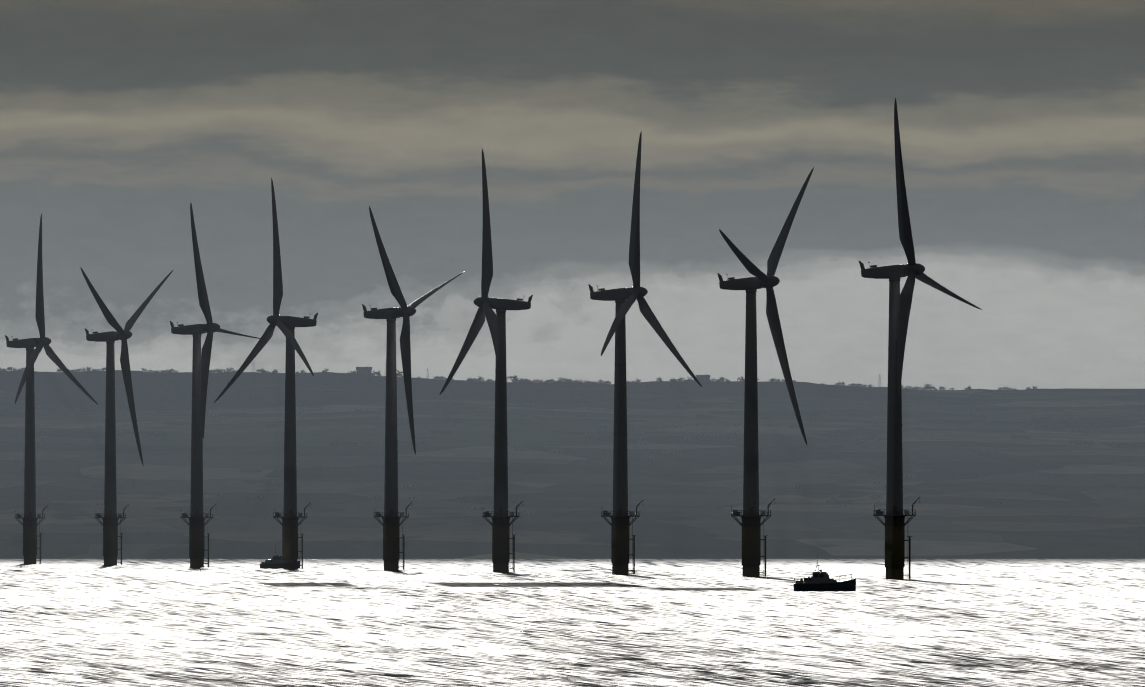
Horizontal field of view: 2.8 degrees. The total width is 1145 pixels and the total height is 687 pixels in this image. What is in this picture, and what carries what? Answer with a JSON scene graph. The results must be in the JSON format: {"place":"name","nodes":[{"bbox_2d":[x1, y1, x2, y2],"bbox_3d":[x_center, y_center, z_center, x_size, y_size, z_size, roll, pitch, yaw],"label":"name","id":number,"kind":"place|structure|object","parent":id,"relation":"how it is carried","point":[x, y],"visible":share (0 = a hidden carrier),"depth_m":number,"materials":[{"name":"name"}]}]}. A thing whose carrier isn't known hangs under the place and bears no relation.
{"place":"outdoors","nodes":[
{"label":"outdoors","id":0,"kind":"place"},
{"bbox_2d":[0,370,1144,558],"bbox_3d":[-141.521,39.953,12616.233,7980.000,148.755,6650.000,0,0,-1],"label":"shore hills","id":1,"kind":"structure","parent":0,"point":[663,525],"depth_m":10946.33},
{"bbox_2d":[356,366,371,374],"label":"farmhouse","id":2,"kind":"object","parent":1,"relation":"on","point":[362,369],"depth_m":13969.05,"materials":[{"name":"beige"}]},
{"bbox_2d":[0,366,1134,506],"bbox_3d":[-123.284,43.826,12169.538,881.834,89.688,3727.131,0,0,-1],"label":"trees","id":3,"kind":"object","parent":1,"relation":"on","point":[467,498],"depth_m":12565.91,"materials":[{"name":"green plant"}]},
{"bbox_2d":[696,374,709,381],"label":"farmhouse","id":4,"kind":"object","parent":1,"relation":"on","point":[706,378],"depth_m":13963.56,"materials":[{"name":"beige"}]},
{"bbox_2d":[0,559,1144,686],"bbox_3d":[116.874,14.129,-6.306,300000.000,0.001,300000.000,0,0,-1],"label":"sea","id":5,"kind":"structure","parent":0,"point":[656,623],"depth_m":3267.00,"materials":[{"name":"liquid"}]},
{"bbox_2d":[5,213,97,563],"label":"wind turbine","id":6,"kind":"object","parent":5,"relation":"in","point":[29,519],"depth_m":8351.72,"materials":[{"name":"paint"}]},
{"bbox_2d":[81,268,172,564],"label":"wind turbine","id":7,"kind":"object","parent":5,"relation":"in","point":[110,523],"depth_m":8056.48,"materials":[{"name":"paint"}]},
{"bbox_2d":[170,203,259,566],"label":"wind turbine","id":8,"kind":"object","parent":5,"relation":"in","point":[197,518],"depth_m":7761.45,"materials":[{"name":"paint"}]},
{"bbox_2d":[214,177,317,567],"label":"wind turbine","id":9,"kind":"object","parent":5,"relation":"in","point":[285,325],"depth_m":7467.28,"materials":[{"name":"paint"}]},
{"bbox_2d":[260,545,299,567],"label":"crew boat","id":10,"kind":"object","parent":5,"relation":"on","point":[279,562],"depth_m":7459.14,"materials":[{"name":"black metal"}]},
{"bbox_2d":[362,206,464,569],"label":"wind turbine","id":11,"kind":"object","parent":5,"relation":"in","point":[391,533],"depth_m":7171.80,"materials":[{"name":"paint"}]},
{"bbox_2d":[440,149,531,571],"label":"wind turbine","id":12,"kind":"object","parent":5,"relation":"in","point":[500,517],"depth_m":6877.62,"materials":[{"name":"paint"}]},
{"bbox_2d":[588,131,701,573],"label":"wind turbine","id":13,"kind":"object","parent":5,"relation":"in","point":[624,302],"depth_m":6582.70,"materials":[{"name":"paint"}]},
{"bbox_2d":[717,167,813,575],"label":"wind turbine","id":14,"kind":"object","parent":5,"relation":"in","point":[751,524],"depth_m":6287.89,"materials":[{"name":"paint"}]},
{"bbox_2d":[793,561,855,590],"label":"pilot boat","id":15,"kind":"object","parent":5,"relation":"on","point":[820,580],"visible":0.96,"depth_m":4906.77,"materials":[{"name":"black metal"}]},
{"bbox_2d":[859,98,981,578],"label":"wind turbine","id":16,"kind":"object","parent":5,"relation":"in","point":[894,524],"depth_m":5992.32,"materials":[{"name":"paint"}]},
{"bbox_2d":[0,9,1144,558],"bbox_3d":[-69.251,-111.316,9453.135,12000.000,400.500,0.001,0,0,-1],"label":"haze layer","id":17,"kind":"object","parent":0,"point":[572,345],"depth_m":9453.69,"materials":[{"name":"grey"}]},
{"bbox_2d":[0,0,1144,577],"bbox_3d":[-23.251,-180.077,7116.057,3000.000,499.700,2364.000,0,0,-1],"label":"haze veils","id":18,"kind":"object","parent":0,"point":[576,272],"depth_m":7115.18,"materials":[{"name":"grey"}]},
{"bbox_2d":[0,0,1144,389],"label":"sky","id":19,"kind":"structure","parent":0,"point":[257,47],"materials":[{"name":"grey"}]}
]}

